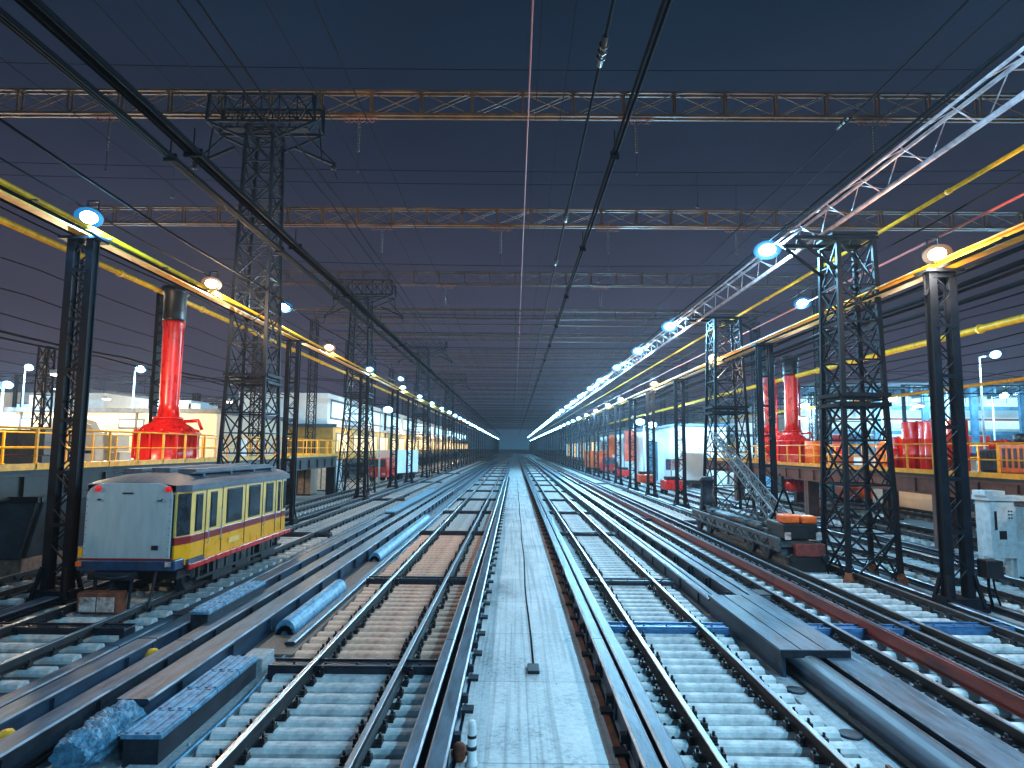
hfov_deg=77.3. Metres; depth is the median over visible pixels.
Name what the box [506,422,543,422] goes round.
crossbar
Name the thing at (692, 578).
long beam
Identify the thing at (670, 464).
yard sign
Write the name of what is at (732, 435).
industrial building
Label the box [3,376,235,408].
overhead wire
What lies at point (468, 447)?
lattice column
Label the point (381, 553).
cable trough
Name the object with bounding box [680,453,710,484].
yard truck
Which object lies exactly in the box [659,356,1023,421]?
overhead wire
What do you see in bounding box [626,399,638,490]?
lattice column
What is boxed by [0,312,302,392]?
overhead wire
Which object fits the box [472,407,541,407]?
crossbar
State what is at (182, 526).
yellow tram
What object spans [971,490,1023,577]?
relay cabinet
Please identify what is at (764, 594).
ground box
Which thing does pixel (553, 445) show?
lattice column
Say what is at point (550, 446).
lattice column
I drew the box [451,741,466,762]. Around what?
rusty clamp
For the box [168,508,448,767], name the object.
hose
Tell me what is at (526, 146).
overhead wire
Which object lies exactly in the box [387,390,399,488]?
lattice column
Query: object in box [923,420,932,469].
drum
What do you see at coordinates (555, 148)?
overhead wire
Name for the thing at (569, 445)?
lattice column
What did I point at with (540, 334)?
span wire
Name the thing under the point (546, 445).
lattice column
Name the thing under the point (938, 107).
overhead wire
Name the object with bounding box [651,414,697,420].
yard gantry
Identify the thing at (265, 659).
concrete block
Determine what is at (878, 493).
crate stack
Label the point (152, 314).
overhead wire
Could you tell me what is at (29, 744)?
long beam
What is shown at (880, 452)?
orange stack
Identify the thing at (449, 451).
lattice column
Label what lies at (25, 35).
overhead wire
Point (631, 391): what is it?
span wire
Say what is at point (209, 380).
span wire
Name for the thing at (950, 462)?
drum
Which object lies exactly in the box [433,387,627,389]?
span wire
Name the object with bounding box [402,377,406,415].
girder mast
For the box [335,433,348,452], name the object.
window
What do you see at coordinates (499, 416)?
cross girder
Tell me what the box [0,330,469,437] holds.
overhead wire
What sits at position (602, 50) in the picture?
overhead wire
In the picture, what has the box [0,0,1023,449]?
sky
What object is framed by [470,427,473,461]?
lattice column
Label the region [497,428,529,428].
crossbar
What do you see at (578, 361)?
crossbar
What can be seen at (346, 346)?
girder mast
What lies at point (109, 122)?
insulator string
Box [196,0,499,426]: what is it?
overhead wire
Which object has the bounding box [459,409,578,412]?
cross girder
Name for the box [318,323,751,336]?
crossbar
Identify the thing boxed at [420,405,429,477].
lattice column
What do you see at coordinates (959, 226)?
overhead wire
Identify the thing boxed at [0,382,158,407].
industrial building
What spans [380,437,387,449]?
window
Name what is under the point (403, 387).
floodlight
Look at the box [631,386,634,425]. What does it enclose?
girder mast
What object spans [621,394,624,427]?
girder mast
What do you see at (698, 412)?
yard gantry
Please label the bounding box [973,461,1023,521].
crate stack
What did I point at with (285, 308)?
floodlight
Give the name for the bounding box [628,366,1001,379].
span wire
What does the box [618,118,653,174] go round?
insulator string
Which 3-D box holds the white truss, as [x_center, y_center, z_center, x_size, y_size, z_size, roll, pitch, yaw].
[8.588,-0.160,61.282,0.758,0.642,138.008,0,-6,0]
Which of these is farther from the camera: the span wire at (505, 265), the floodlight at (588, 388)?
the floodlight at (588, 388)
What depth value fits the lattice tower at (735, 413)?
29.39 m
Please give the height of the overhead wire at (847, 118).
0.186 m
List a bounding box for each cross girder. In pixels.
[0,88,1023,122]
[78,205,1023,230]
[261,270,817,288]
[314,307,756,321]
[350,331,713,342]
[373,349,684,358]
[391,361,663,369]
[405,371,646,378]
[415,378,633,384]
[424,385,622,390]
[433,390,613,395]
[438,394,606,399]
[444,398,597,402]
[448,402,594,405]
[454,404,589,408]
[458,408,581,410]
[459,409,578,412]
[462,411,577,414]
[465,413,543,415]
[469,416,564,418]
[481,416,564,417]
[488,421,551,423]
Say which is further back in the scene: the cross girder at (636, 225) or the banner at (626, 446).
the banner at (626, 446)
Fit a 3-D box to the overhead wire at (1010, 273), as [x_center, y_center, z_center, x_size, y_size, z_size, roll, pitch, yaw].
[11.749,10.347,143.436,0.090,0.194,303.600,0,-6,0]
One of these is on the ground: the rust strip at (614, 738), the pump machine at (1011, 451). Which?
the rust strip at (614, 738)
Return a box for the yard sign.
[665,459,679,475]
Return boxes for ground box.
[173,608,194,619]
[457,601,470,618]
[751,589,771,601]
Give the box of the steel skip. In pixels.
[0,491,87,579]
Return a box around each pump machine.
[978,439,1010,472]
[999,433,1023,473]
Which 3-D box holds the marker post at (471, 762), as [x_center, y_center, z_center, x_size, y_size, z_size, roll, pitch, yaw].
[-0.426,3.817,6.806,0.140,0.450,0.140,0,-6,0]
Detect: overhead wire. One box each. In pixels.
[0,7,498,434]
[0,57,477,419]
[0,118,493,434]
[0,157,466,420]
[0,206,469,426]
[0,257,465,429]
[0,288,468,433]
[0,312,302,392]
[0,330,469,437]
[0,337,282,397]
[0,348,255,397]
[0,360,234,401]
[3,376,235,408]
[14,0,498,433]
[93,0,482,413]
[133,0,469,394]
[176,0,498,426]
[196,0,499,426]
[264,0,500,422]
[313,0,501,418]
[515,0,533,423]
[516,0,542,416]
[519,0,576,411]
[519,0,615,425]
[519,0,671,433]
[542,0,1009,422]
[542,171,1023,432]
[542,258,1023,437]
[542,279,1023,438]
[543,266,1023,437]
[545,193,1023,432]
[547,291,1023,437]
[556,0,969,406]
[563,35,1023,408]
[567,248,1023,426]
[571,304,1023,431]
[572,331,1023,434]
[578,343,1023,434]
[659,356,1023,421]
[669,370,1022,424]
[777,390,1023,418]
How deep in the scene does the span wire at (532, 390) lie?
118.13 m
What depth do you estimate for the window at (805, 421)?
67.68 m
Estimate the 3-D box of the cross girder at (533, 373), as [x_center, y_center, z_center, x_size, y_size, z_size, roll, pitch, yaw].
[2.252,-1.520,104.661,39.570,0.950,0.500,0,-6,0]
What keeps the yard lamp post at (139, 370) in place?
on the ground
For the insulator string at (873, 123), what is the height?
2.280 m
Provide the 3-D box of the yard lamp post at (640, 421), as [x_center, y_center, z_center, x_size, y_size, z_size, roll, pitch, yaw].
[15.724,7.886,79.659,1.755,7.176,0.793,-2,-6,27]
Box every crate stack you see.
[104,435,131,460]
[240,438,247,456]
[729,454,754,486]
[755,475,770,486]
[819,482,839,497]
[826,456,853,464]
[854,457,882,502]
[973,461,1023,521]
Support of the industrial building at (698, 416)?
on the ground
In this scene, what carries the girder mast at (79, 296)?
on the ground
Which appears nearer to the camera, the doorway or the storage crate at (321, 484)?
the storage crate at (321, 484)
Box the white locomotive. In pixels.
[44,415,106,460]
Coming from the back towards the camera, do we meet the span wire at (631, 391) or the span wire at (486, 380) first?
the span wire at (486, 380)
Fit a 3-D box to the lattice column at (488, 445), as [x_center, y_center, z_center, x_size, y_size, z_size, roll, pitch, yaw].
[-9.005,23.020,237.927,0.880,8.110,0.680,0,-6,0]
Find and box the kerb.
[578,464,1023,579]
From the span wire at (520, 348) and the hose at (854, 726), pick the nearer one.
the hose at (854, 726)
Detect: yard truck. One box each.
[369,450,417,481]
[585,451,614,473]
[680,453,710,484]
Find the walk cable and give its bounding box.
[517,481,539,673]
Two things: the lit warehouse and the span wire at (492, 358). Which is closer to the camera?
the span wire at (492, 358)
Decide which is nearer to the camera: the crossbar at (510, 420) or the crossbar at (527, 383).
the crossbar at (527, 383)
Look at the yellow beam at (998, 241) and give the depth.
16.55 m
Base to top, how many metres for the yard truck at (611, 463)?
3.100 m
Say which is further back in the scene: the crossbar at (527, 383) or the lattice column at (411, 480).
the crossbar at (527, 383)
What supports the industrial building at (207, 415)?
on the ground
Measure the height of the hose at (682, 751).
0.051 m
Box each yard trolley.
[617,467,628,478]
[637,471,652,485]
[660,476,682,494]
[836,486,872,502]
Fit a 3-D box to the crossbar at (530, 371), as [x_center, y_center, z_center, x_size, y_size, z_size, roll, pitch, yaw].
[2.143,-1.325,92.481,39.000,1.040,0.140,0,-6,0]
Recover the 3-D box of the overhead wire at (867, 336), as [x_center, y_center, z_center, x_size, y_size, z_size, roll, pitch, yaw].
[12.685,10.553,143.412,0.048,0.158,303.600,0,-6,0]
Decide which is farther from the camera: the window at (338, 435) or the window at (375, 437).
the window at (375, 437)
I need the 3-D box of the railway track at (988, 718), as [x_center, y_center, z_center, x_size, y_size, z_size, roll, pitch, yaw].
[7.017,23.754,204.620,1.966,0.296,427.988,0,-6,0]
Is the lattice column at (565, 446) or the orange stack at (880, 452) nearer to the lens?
the orange stack at (880, 452)
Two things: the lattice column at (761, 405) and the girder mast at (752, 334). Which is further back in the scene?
the girder mast at (752, 334)
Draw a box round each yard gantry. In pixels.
[12,374,150,407]
[180,396,238,404]
[198,401,236,406]
[373,404,386,449]
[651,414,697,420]
[681,407,756,423]
[726,397,852,479]
[798,386,929,426]
[900,384,1023,421]
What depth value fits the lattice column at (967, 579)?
14.15 m
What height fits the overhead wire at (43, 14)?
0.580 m
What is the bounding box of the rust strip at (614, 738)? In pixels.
[521,468,627,767]
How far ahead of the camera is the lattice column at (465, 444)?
128.41 m
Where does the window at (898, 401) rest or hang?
in the steel hall
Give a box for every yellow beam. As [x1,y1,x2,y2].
[0,178,498,439]
[534,222,1023,439]
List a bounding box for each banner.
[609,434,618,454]
[624,429,637,477]
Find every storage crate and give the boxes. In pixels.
[296,469,317,495]
[317,461,341,490]
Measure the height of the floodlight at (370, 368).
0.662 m
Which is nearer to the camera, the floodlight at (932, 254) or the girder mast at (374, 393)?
the floodlight at (932, 254)
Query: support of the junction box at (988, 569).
on the long beam at (1005, 611)
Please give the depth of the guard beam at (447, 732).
9.21 m
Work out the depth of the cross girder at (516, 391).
138.83 m
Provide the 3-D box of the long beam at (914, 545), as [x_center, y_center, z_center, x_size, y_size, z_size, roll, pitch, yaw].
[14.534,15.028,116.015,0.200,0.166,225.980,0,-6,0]
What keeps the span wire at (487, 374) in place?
attached to the girder mast at (390, 375)
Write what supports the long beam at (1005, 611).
on the ground
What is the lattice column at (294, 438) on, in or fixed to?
on the ground
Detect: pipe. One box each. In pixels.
[0,216,477,431]
[275,579,346,634]
[542,144,1023,431]
[554,314,1023,437]
[689,377,1023,423]
[786,655,975,767]
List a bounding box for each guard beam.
[399,456,511,767]
[425,456,512,767]
[518,457,661,767]
[519,457,685,767]
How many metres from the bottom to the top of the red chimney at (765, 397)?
6.400 m
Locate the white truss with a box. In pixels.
[558,31,1023,417]
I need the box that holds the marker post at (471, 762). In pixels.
[465,719,477,767]
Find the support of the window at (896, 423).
in the steel hall
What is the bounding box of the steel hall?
[781,382,1023,455]
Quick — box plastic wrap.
[48,699,146,767]
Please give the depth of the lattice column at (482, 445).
194.04 m
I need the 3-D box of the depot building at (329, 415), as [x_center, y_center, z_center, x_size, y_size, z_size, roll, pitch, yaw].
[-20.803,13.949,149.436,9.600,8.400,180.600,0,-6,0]
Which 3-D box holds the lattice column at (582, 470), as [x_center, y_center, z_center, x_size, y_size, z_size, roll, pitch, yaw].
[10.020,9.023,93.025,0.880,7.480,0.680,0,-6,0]
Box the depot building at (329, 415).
[238,392,468,476]
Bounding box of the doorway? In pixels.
[649,441,657,481]
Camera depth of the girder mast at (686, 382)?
80.71 m
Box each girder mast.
[30,346,55,427]
[67,245,85,461]
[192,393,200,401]
[247,285,265,455]
[304,319,319,452]
[341,341,352,478]
[369,357,376,405]
[388,369,393,404]
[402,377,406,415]
[422,390,425,464]
[430,395,433,462]
[612,396,614,429]
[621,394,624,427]
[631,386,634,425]
[644,379,648,424]
[660,371,665,425]
[681,359,688,423]
[710,345,719,423]
[750,322,759,486]
[808,392,818,440]
[811,288,834,498]
[814,377,829,450]
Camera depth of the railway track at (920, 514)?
34.74 m
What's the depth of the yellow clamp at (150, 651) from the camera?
9.80 m
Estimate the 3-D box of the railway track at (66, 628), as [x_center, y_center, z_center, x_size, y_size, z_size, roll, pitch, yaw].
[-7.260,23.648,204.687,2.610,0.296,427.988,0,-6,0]
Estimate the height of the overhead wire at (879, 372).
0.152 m
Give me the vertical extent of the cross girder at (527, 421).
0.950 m
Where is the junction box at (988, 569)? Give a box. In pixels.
[977,559,1003,608]
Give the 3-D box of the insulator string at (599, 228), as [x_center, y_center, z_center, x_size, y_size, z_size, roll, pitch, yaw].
[5.009,-7.044,33.345,1.400,2.280,0.110,0,-6,0]
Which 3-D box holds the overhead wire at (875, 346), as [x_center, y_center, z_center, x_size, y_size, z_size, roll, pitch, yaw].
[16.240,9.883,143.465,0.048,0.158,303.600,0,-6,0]
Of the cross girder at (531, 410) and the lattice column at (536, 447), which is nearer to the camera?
the cross girder at (531, 410)
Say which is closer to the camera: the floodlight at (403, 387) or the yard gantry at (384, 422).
the floodlight at (403, 387)
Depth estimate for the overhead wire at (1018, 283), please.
19.46 m
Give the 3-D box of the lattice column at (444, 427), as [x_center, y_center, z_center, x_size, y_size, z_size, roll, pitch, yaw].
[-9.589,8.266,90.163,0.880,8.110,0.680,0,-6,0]
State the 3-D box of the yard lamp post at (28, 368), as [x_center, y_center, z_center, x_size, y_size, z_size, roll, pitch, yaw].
[-39.984,3.318,52.294,1.529,9.960,0.606,-3,-7,34]
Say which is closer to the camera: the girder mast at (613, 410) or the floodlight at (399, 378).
the floodlight at (399, 378)
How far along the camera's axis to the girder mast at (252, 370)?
44.71 m
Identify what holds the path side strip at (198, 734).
on the ground
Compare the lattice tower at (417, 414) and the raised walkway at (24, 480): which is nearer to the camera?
the raised walkway at (24, 480)
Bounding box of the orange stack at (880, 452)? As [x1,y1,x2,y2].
[873,442,886,466]
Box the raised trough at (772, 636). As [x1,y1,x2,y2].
[708,595,850,677]
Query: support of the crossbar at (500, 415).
hanging from the span wire
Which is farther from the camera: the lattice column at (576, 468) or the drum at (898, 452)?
the lattice column at (576, 468)
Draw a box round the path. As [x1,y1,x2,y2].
[455,453,619,767]
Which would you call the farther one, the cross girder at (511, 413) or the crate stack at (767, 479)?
the cross girder at (511, 413)
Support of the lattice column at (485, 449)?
on the ground
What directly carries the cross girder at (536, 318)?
on the girder mast at (314, 401)
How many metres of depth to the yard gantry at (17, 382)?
56.40 m
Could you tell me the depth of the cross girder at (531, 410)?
195.95 m
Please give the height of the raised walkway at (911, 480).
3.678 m
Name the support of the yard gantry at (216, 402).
on the ground
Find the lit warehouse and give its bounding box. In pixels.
[566,425,662,459]
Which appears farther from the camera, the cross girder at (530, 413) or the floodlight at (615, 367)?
the cross girder at (530, 413)
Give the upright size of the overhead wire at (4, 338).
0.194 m
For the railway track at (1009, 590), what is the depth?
18.63 m
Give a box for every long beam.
[0,457,486,621]
[0,457,495,707]
[0,457,497,730]
[0,457,498,767]
[114,456,501,714]
[526,457,710,613]
[527,457,717,594]
[528,457,746,594]
[541,457,1023,634]
[549,459,1023,622]
[554,457,1005,571]
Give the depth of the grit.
8.19 m
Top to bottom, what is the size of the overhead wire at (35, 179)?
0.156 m
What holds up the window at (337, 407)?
in the depot building at (329, 415)
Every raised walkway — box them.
[0,426,338,505]
[706,442,1023,551]
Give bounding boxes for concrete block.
[244,648,273,672]
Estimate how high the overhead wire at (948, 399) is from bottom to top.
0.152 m
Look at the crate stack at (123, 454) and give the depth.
37.69 m
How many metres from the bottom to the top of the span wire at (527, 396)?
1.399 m
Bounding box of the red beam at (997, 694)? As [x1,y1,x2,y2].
[535,458,1023,719]
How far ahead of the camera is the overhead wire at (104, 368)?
37.88 m
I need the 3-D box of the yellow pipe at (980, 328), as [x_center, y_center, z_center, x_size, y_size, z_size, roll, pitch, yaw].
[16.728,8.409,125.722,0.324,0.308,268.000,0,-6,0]
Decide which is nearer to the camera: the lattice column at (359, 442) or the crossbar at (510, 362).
the lattice column at (359, 442)
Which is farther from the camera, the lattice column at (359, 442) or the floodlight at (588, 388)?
the floodlight at (588, 388)
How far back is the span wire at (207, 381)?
60.73 m
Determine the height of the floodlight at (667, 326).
0.742 m
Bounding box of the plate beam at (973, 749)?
[581,493,1023,767]
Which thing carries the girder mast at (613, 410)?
on the ground
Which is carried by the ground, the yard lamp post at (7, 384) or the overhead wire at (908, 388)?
the yard lamp post at (7, 384)
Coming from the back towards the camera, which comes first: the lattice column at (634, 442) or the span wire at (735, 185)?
the lattice column at (634, 442)
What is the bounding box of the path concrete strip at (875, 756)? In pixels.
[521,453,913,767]
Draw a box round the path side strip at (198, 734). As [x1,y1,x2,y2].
[126,453,508,767]
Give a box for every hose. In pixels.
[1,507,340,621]
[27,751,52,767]
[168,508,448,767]
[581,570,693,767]
[769,512,1023,578]
[786,670,907,767]
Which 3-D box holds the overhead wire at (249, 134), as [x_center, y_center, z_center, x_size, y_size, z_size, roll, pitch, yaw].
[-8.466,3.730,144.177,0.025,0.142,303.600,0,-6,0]
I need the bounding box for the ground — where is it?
[2,449,1023,767]
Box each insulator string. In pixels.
[91,115,119,171]
[341,117,376,172]
[369,226,395,268]
[435,285,454,316]
[487,226,513,269]
[590,286,609,317]
[594,227,621,269]
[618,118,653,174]
[723,228,749,270]
[855,119,891,175]
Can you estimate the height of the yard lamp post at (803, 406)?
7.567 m
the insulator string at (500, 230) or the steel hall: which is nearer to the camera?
the insulator string at (500, 230)
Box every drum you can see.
[804,440,819,463]
[885,436,902,467]
[901,421,919,468]
[918,420,925,468]
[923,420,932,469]
[946,420,970,471]
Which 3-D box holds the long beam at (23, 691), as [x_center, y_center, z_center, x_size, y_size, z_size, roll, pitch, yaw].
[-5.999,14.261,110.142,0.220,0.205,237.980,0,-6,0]
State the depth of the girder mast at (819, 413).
45.78 m
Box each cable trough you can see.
[120,655,257,767]
[189,581,265,631]
[369,514,429,561]
[384,489,436,517]
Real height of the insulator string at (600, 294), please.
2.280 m
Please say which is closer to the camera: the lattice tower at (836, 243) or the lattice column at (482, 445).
the lattice tower at (836, 243)
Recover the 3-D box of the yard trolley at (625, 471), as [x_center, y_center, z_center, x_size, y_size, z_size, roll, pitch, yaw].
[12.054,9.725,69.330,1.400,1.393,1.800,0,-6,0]
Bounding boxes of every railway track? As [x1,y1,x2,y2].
[0,453,501,692]
[0,455,487,605]
[175,453,510,767]
[519,454,874,767]
[524,453,1023,753]
[527,453,1023,686]
[542,453,1004,561]
[542,455,1023,612]
[551,453,976,530]
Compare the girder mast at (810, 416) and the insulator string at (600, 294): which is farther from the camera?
the girder mast at (810, 416)
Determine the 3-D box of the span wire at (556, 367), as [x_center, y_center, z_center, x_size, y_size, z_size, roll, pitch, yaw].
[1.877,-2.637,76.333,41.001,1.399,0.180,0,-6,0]
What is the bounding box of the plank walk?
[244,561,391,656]
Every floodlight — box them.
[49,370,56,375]
[74,200,103,227]
[201,271,221,290]
[277,297,291,311]
[323,339,334,350]
[365,363,374,371]
[397,373,404,380]
[399,382,406,389]
[586,384,593,390]
[596,378,604,383]
[611,362,622,370]
[632,344,644,354]
[649,377,658,386]
[661,318,677,331]
[753,237,780,259]
[794,292,810,308]
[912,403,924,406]
[922,236,952,264]
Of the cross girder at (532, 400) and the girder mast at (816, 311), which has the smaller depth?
the girder mast at (816, 311)
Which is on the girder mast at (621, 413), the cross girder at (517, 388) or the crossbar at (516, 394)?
the cross girder at (517, 388)
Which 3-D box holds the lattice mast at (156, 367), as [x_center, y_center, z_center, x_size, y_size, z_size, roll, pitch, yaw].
[-13.762,0.978,25.684,1.650,9.740,0.500,0,-6,0]
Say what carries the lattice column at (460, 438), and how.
on the ground
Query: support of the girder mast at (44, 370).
on the ground
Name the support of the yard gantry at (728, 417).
on the ground
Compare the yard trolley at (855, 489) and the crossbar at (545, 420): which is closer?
the yard trolley at (855, 489)
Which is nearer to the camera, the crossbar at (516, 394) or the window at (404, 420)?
the window at (404, 420)
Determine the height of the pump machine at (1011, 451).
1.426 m
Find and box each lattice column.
[26,235,108,604]
[281,340,304,524]
[353,375,371,498]
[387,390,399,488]
[404,397,413,483]
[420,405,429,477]
[432,410,439,473]
[440,414,446,471]
[447,417,452,469]
[452,419,457,467]
[457,422,462,465]
[463,424,466,464]
[467,426,470,462]
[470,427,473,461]
[473,429,476,460]
[476,430,478,459]
[479,431,480,459]
[481,432,482,458]
[484,439,485,456]
[486,435,488,456]
[536,439,537,455]
[546,434,547,458]
[548,433,549,459]
[550,432,552,460]
[552,431,555,461]
[558,429,562,464]
[562,427,566,465]
[567,425,571,467]
[572,423,577,469]
[578,420,583,471]
[584,417,591,474]
[592,414,600,477]
[601,410,610,480]
[613,405,623,485]
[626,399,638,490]
[643,391,658,497]
[671,379,690,508]
[751,343,778,518]
[914,268,990,613]
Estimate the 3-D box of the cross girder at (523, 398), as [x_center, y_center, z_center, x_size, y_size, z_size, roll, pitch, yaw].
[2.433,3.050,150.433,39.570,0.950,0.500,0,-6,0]
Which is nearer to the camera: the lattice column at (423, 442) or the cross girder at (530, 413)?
the lattice column at (423, 442)
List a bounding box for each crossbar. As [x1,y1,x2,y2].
[294,308,779,323]
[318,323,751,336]
[336,334,729,346]
[350,339,709,350]
[363,352,696,362]
[374,359,682,368]
[384,361,671,368]
[393,370,661,378]
[400,375,650,381]
[406,376,644,378]
[414,383,637,389]
[420,386,625,388]
[442,394,612,396]
[442,401,598,405]
[448,405,595,408]
[461,410,565,413]
[466,399,607,402]
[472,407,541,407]
[472,415,527,415]
[472,417,523,417]
[488,418,534,418]
[492,420,527,420]
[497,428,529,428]
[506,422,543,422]
[528,415,573,417]
[528,420,567,420]
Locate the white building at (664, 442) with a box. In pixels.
[600,424,729,484]
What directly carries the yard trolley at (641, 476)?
on the ground
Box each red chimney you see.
[131,285,203,459]
[762,359,783,461]
[777,356,813,462]
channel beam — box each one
[284,463,496,645]
[530,457,1023,763]
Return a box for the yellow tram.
[75,463,289,613]
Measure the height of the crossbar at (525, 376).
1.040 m
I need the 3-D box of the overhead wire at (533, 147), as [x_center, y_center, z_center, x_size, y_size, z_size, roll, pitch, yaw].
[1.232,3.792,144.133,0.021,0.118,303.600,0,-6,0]
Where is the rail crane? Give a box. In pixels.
[691,432,829,571]
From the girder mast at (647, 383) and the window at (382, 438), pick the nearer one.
the window at (382, 438)
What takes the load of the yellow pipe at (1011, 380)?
attached to the lit warehouse
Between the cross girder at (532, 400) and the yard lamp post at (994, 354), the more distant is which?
the cross girder at (532, 400)
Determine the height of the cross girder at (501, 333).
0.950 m
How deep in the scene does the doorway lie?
67.43 m
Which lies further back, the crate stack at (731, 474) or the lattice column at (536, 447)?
the lattice column at (536, 447)
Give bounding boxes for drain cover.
[786,686,806,694]
[838,729,863,740]
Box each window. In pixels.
[17,403,28,406]
[21,418,45,426]
[118,419,144,428]
[330,399,358,422]
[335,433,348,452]
[353,434,363,451]
[363,408,382,426]
[369,436,376,451]
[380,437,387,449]
[386,414,399,429]
[398,438,404,449]
[403,418,411,431]
[416,422,424,432]
[741,422,754,433]
[802,396,851,406]
[803,417,872,427]
[892,397,968,405]
[892,420,969,428]
[983,398,1017,406]
[984,418,1018,428]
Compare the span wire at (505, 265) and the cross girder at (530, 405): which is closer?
the span wire at (505, 265)
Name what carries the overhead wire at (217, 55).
attached to the lattice tower at (261, 131)
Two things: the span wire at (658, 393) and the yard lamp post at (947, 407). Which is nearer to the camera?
the yard lamp post at (947, 407)
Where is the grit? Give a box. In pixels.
[10,494,1007,767]
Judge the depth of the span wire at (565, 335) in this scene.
63.84 m
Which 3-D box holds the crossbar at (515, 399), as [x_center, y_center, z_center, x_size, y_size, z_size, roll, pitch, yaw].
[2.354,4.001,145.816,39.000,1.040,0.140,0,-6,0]
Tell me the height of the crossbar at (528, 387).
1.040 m
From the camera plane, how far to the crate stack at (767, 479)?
59.11 m
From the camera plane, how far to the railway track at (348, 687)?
9.26 m
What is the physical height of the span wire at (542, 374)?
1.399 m
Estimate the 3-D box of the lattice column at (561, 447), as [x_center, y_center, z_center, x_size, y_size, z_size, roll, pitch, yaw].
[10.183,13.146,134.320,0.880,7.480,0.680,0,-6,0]
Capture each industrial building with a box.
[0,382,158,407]
[1,395,292,457]
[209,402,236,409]
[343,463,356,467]
[685,402,756,423]
[708,406,784,433]
[726,423,786,478]
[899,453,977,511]
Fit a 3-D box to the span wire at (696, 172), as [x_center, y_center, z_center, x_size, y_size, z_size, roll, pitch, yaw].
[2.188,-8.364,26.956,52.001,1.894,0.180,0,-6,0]
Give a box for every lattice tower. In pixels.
[192,93,337,469]
[323,279,403,494]
[398,339,452,477]
[431,373,469,467]
[687,316,756,512]
[784,232,908,585]
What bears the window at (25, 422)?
in the industrial building at (207, 415)
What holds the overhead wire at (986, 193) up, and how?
attached to the lattice tower at (735, 413)
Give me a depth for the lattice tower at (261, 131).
23.78 m
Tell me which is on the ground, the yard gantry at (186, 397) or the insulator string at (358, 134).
the yard gantry at (186, 397)
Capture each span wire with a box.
[0,62,1000,70]
[0,174,1017,221]
[0,373,373,381]
[0,376,375,381]
[1,371,407,381]
[4,162,1023,207]
[208,258,871,282]
[297,310,787,328]
[297,313,768,330]
[319,329,743,341]
[337,331,711,345]
[337,343,720,357]
[365,355,699,367]
[373,345,694,357]
[373,355,689,363]
[377,364,680,375]
[393,364,655,374]
[399,371,643,377]
[403,372,636,381]
[407,378,630,387]
[408,377,627,386]
[430,388,633,394]
[432,398,577,400]
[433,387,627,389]
[436,394,615,396]
[440,403,564,405]
[465,408,558,409]
[605,391,689,397]
[614,392,756,400]
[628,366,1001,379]
[647,363,1023,379]
[674,359,1018,376]
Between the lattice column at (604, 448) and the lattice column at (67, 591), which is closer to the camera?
the lattice column at (67, 591)
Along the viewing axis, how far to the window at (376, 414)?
81.07 m
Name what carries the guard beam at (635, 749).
on the ground
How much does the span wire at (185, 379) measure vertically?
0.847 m
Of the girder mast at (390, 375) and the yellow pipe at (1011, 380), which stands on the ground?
the girder mast at (390, 375)
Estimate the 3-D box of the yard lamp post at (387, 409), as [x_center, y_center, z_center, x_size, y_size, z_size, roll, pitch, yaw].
[-10.423,5.154,51.994,1.529,6.710,0.606,-3,-7,34]
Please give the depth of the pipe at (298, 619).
12.39 m
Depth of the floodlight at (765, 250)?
20.22 m
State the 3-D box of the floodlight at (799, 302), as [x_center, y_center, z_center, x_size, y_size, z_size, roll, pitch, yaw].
[11.140,-3.236,24.585,0.676,0.662,0.374,0,-6,0]
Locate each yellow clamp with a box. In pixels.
[0,728,14,739]
[142,648,157,658]
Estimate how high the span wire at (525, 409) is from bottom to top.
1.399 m
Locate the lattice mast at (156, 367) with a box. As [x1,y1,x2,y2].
[148,288,192,422]
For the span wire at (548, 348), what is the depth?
67.98 m
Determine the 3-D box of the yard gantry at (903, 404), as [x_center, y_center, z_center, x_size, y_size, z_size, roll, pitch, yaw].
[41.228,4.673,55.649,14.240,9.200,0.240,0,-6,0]
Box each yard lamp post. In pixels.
[0,380,14,428]
[21,364,34,406]
[132,365,146,407]
[377,406,393,485]
[633,418,645,430]
[643,421,657,470]
[800,402,810,408]
[880,397,898,441]
[946,392,948,419]
[978,350,1001,448]
[991,392,1009,439]
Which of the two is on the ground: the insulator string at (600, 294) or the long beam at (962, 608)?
the long beam at (962, 608)

